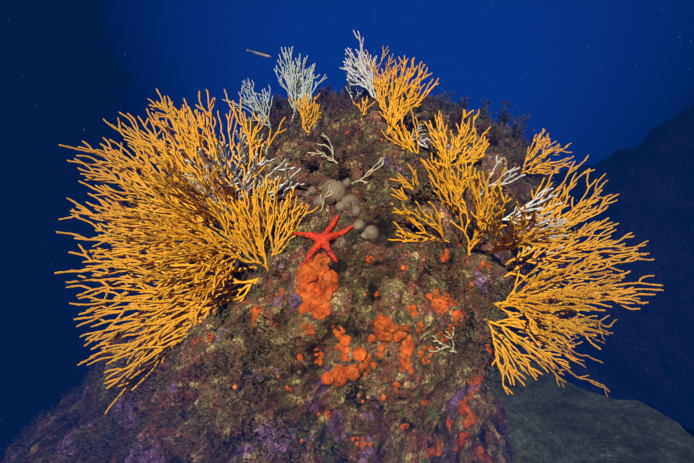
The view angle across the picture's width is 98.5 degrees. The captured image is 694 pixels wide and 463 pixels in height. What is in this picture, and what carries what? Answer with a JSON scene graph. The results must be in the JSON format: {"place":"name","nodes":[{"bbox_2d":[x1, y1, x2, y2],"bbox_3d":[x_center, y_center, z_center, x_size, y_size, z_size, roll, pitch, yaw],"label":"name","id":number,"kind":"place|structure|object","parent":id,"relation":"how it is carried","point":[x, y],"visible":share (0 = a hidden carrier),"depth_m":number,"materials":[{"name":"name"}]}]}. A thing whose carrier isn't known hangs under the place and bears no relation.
{"place":"outdoors","nodes":[
{"label":"outdoors","id":0,"kind":"place"},
{"bbox_2d":[246,48,270,57],"bbox_3d":[-0.458,-0.930,1.557,0.136,0.024,0.009,17,0,1],"label":"fish","id":1,"kind":"object","parent":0,"point":[263,54],"visible":1,"depth_m":1.55},
{"bbox_2d":[0,0,690,457],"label":"marine snow","id":2,"kind":"structure","parent":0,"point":[396,142],"depth_m":0.90,"materials":[{"name":"grey"}]},
{"bbox_2d":[101,0,693,231],"label":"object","id":3,"kind":"structure","parent":0,"point":[645,95],"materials":[{"name":"blue liquid"}]},
{"bbox_2d":[120,232,693,462],"bbox_3d":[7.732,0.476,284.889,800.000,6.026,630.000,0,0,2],"label":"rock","id":4,"kind":"object","parent":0,"point":[549,422],"depth_m":1.40,"materials":[{"name":"grey stone"}]},
{"bbox_2d":[0,0,132,460],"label":"rock wall","id":5,"kind":"structure","parent":4,"relation":"on","point":[44,115],"depth_m":3.16,"materials":[{"name":"stone"}]},
{"bbox_2d":[3,91,551,462],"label":"rock","id":6,"kind":"object","parent":4,"relation":"on","point":[358,408],"visible":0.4,"depth_m":0.51,"materials":[{"name":"brown stone"}]},
{"bbox_2d":[56,113,221,252],"bbox_3d":[-0.424,-0.115,0.650,0.318,0.323,0.120,0,0,-19],"label":"gorgonian","id":7,"kind":"object","parent":6,"relation":"on","point":[177,165],"visible":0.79,"depth_m":0.63,"materials":[{"name":"plant"}]},
{"bbox_2d":[67,96,221,221],"bbox_3d":[-0.492,-0.193,0.807,0.356,0.359,0.174,0,0,-7],"label":"gorgonian","id":8,"kind":"object","parent":6,"relation":"on","point":[136,134],"visible":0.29,"depth_m":0.79,"materials":[{"name":"plant"}]},
{"bbox_2d":[58,143,241,298],"bbox_3d":[-0.439,-0.021,0.642,0.449,0.352,0.067,0,0,14],"label":"gorgonian","id":9,"kind":"object","parent":6,"relation":"on","point":[124,174],"visible":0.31,"depth_m":0.65,"materials":[{"name":"plant"}]},
{"bbox_2d":[54,181,256,364],"bbox_3d":[-0.383,0.091,0.640,0.402,0.452,0.147,0,0,2],"label":"gorgonian","id":10,"kind":"object","parent":6,"relation":"on","point":[129,261],"visible":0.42,"depth_m":0.60,"materials":[{"name":"plant"}]},
{"bbox_2d":[69,221,260,413],"bbox_3d":[-0.308,0.137,0.522,0.302,0.314,0.081,0,0,-8],"label":"gorgonian","id":11,"kind":"object","parent":6,"relation":"on","point":[154,342],"visible":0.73,"depth_m":0.52,"materials":[{"name":"plant"}]},
{"bbox_2d":[110,189,246,325],"bbox_3d":[-0.280,0.037,0.519,0.147,0.217,0.229,0,0,2],"label":"gorgonian","id":12,"kind":"object","parent":6,"relation":"on","point":[196,225],"visible":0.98,"depth_m":0.49,"materials":[{"name":"plant"}]},
{"bbox_2d":[125,156,241,231],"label":"gorgonian","id":13,"kind":"object","parent":6,"relation":"on","point":[170,183],"visible":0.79,"depth_m":0.54,"materials":[{"name":"plant"}]},
{"bbox_2d":[131,250,255,354],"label":"gorgonian","id":14,"kind":"object","parent":6,"relation":"on","point":[224,291],"visible":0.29,"depth_m":0.57,"materials":[{"name":"plant"}]},
{"bbox_2d":[127,89,285,207],"bbox_3d":[-0.334,-0.216,0.744,0.346,0.347,0.179,0,0,2],"label":"gorgonian","id":15,"kind":"object","parent":6,"relation":"on","point":[211,141],"visible":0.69,"depth_m":0.75,"materials":[{"name":"plant"}]},
{"bbox_2d":[184,165,237,222],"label":"gorgonian","id":16,"kind":"object","parent":6,"relation":"on","point":[207,194],"visible":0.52,"depth_m":0.58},
{"bbox_2d":[201,189,267,271],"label":"gorgonian","id":17,"kind":"object","parent":6,"relation":"on","point":[234,236],"visible":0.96,"depth_m":0.54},
{"bbox_2d":[179,130,303,209],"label":"gorgonian","id":18,"kind":"object","parent":6,"relation":"on","point":[255,167],"visible":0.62,"depth_m":0.61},
{"bbox_2d":[218,116,267,201],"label":"gorgonian","id":19,"kind":"object","parent":6,"relation":"on","point":[235,165],"visible":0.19,"depth_m":0.84,"materials":[{"name":"plant"}]},
{"bbox_2d":[222,79,272,128],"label":"gorgonian","id":20,"kind":"object","parent":6,"relation":"on","point":[255,104],"visible":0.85,"depth_m":1.03,"materials":[{"name":"white plant"}]},
{"bbox_2d":[209,175,317,259],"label":"gorgonian","id":21,"kind":"object","parent":6,"relation":"on","point":[272,218],"visible":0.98,"depth_m":0.56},
{"bbox_2d":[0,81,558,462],"bbox_3d":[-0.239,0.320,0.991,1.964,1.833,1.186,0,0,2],"label":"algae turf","id":22,"kind":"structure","parent":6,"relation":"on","point":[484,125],"depth_m":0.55,"materials":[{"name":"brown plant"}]},
{"bbox_2d":[274,46,326,120],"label":"gorgonian","id":23,"kind":"object","parent":6,"relation":"on","point":[300,79],"visible":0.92,"depth_m":0.95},
{"bbox_2d":[288,93,322,134],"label":"gorgonian","id":24,"kind":"object","parent":6,"relation":"on","point":[303,114],"visible":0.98,"depth_m":0.86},
{"bbox_2d":[307,133,337,163],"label":"gorgonian","id":25,"kind":"object","parent":6,"relation":"on","point":[332,151],"visible":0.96,"depth_m":0.65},
{"bbox_2d":[293,214,352,265],"bbox_3d":[-0.043,0.014,0.553,0.115,0.097,0.056,0,0,-7],"label":"starfish","id":26,"kind":"object","parent":6,"relation":"on","point":[325,237],"visible":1,"depth_m":0.55},
{"bbox_2d":[319,184,333,212],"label":"gorgonian","id":27,"kind":"object","parent":6,"relation":"on","point":[325,197],"visible":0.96,"depth_m":0.57,"materials":[{"name":"beige plant"}]},
{"bbox_2d":[298,177,378,247],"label":"beige sponge lumps","id":28,"kind":"object","parent":6,"relation":"on","point":[337,188],"visible":0.85,"depth_m":0.59,"materials":[{"name":"beige"}]},
{"bbox_2d":[189,116,515,462],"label":"encrusting sponge","id":29,"kind":"object","parent":6,"relation":"on","point":[317,286],"visible":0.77,"depth_m":0.49},
{"bbox_2d":[339,30,376,97],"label":"gorgonian","id":30,"kind":"object","parent":6,"relation":"on","point":[364,73],"visible":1,"depth_m":0.96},
{"bbox_2d":[345,50,378,101],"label":"gorgonian","id":31,"kind":"object","parent":6,"relation":"on","point":[362,90],"visible":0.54,"depth_m":1.03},
{"bbox_2d":[353,96,375,119],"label":"gorgonian","id":32,"kind":"object","parent":6,"relation":"on","point":[363,103],"visible":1,"depth_m":0.76,"materials":[{"name":"plant"}]},
{"bbox_2d":[352,157,384,183],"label":"gorgonian","id":33,"kind":"object","parent":6,"relation":"on","point":[370,171],"visible":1,"depth_m":0.60,"materials":[{"name":"beige plant"}]},
{"bbox_2d":[358,46,418,92],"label":"gorgonian","id":34,"kind":"object","parent":6,"relation":"on","point":[386,72],"visible":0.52,"depth_m":1.05,"materials":[{"name":"plant"}]},
{"bbox_2d":[251,77,553,204],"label":"algae bushes","id":35,"kind":"object","parent":6,"relation":"on","point":[418,193],"visible":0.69,"depth_m":0.84,"materials":[{"name":"brown plant"}]},
{"bbox_2d":[381,108,426,163],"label":"gorgonian","id":36,"kind":"object","parent":6,"relation":"on","point":[404,141],"visible":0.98,"depth_m":0.69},
{"bbox_2d":[371,55,438,134],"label":"gorgonian","id":37,"kind":"object","parent":6,"relation":"on","point":[393,102],"visible":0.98,"depth_m":0.71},
{"bbox_2d":[388,201,448,242],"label":"gorgonian","id":38,"kind":"object","parent":6,"relation":"on","point":[417,225],"visible":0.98,"depth_m":0.52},
{"bbox_2d":[409,124,431,147],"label":"gorgonian","id":39,"kind":"object","parent":6,"relation":"on","point":[420,136],"visible":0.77,"depth_m":0.69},
{"bbox_2d":[389,148,481,219],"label":"gorgonian","id":40,"kind":"object","parent":6,"relation":"on","point":[462,182],"visible":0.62,"depth_m":0.54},
{"bbox_2d":[428,327,458,354],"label":"gorgonian","id":41,"kind":"object","parent":6,"relation":"on","point":[446,346],"visible":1,"depth_m":0.50,"materials":[{"name":"white"}]},
{"bbox_2d":[423,109,490,170],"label":"gorgonian","id":42,"kind":"object","parent":6,"relation":"on","point":[462,131],"visible":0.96,"depth_m":0.64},
{"bbox_2d":[448,166,511,254],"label":"gorgonian","id":43,"kind":"object","parent":6,"relation":"on","point":[476,195],"visible":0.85,"depth_m":0.50,"materials":[{"name":"plant"}]},
{"bbox_2d":[480,156,525,195],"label":"gorgonian","id":44,"kind":"object","parent":6,"relation":"on","point":[508,171],"visible":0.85,"depth_m":0.55,"materials":[{"name":"white plant"}]},
{"bbox_2d":[484,306,577,394],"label":"gorgonian","id":45,"kind":"object","parent":6,"relation":"on","point":[513,322],"visible":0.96,"depth_m":0.50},
{"bbox_2d":[502,187,563,223],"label":"gorgonian","id":46,"kind":"object","parent":6,"relation":"on","point":[528,204],"visible":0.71,"depth_m":0.59,"materials":[{"name":"white plant"}]},
{"bbox_2d":[476,201,591,254],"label":"gorgonian","id":47,"kind":"object","parent":6,"relation":"on","point":[511,239],"visible":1,"depth_m":0.46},
{"bbox_2d":[499,214,569,253],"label":"gorgonian","id":48,"kind":"object","parent":6,"relation":"on","point":[545,221],"visible":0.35,"depth_m":0.54,"materials":[{"name":"white plant"}]},
{"bbox_2d":[494,287,588,348],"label":"gorgonian","id":49,"kind":"object","parent":6,"relation":"on","point":[509,313],"visible":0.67,"depth_m":0.50,"materials":[{"name":"plant"}]},
{"bbox_2d":[522,128,573,174],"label":"gorgonian","id":50,"kind":"object","parent":6,"relation":"on","point":[538,168],"visible":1,"depth_m":0.71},
{"bbox_2d":[496,234,624,349],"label":"gorgonian","id":51,"kind":"object","parent":6,"relation":"on","point":[566,295],"visible":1,"depth_m":0.46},
{"bbox_2d":[505,155,618,268],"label":"gorgonian","id":52,"kind":"object","parent":6,"relation":"on","point":[554,207],"visible":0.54,"depth_m":0.59,"materials":[{"name":"plant"}]},
{"bbox_2d":[518,311,616,396],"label":"gorgonian","id":53,"kind":"object","parent":6,"relation":"on","point":[589,321],"visible":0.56,"depth_m":1.01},
{"bbox_2d":[504,190,663,318],"bbox_3d":[0.409,0.034,0.539,0.232,0.227,0.128,0,0,33],"label":"gorgonian","id":54,"kind":"object","parent":6,"relation":"on","point":[632,254],"visible":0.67,"depth_m":0.52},
{"bbox_2d":[513,105,693,430],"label":"slope rock","id":55,"kind":"object","parent":4,"relation":"on","point":[654,368],"visible":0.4,"depth_m":1.58,"materials":[{"name":"blue stone"}]}
]}

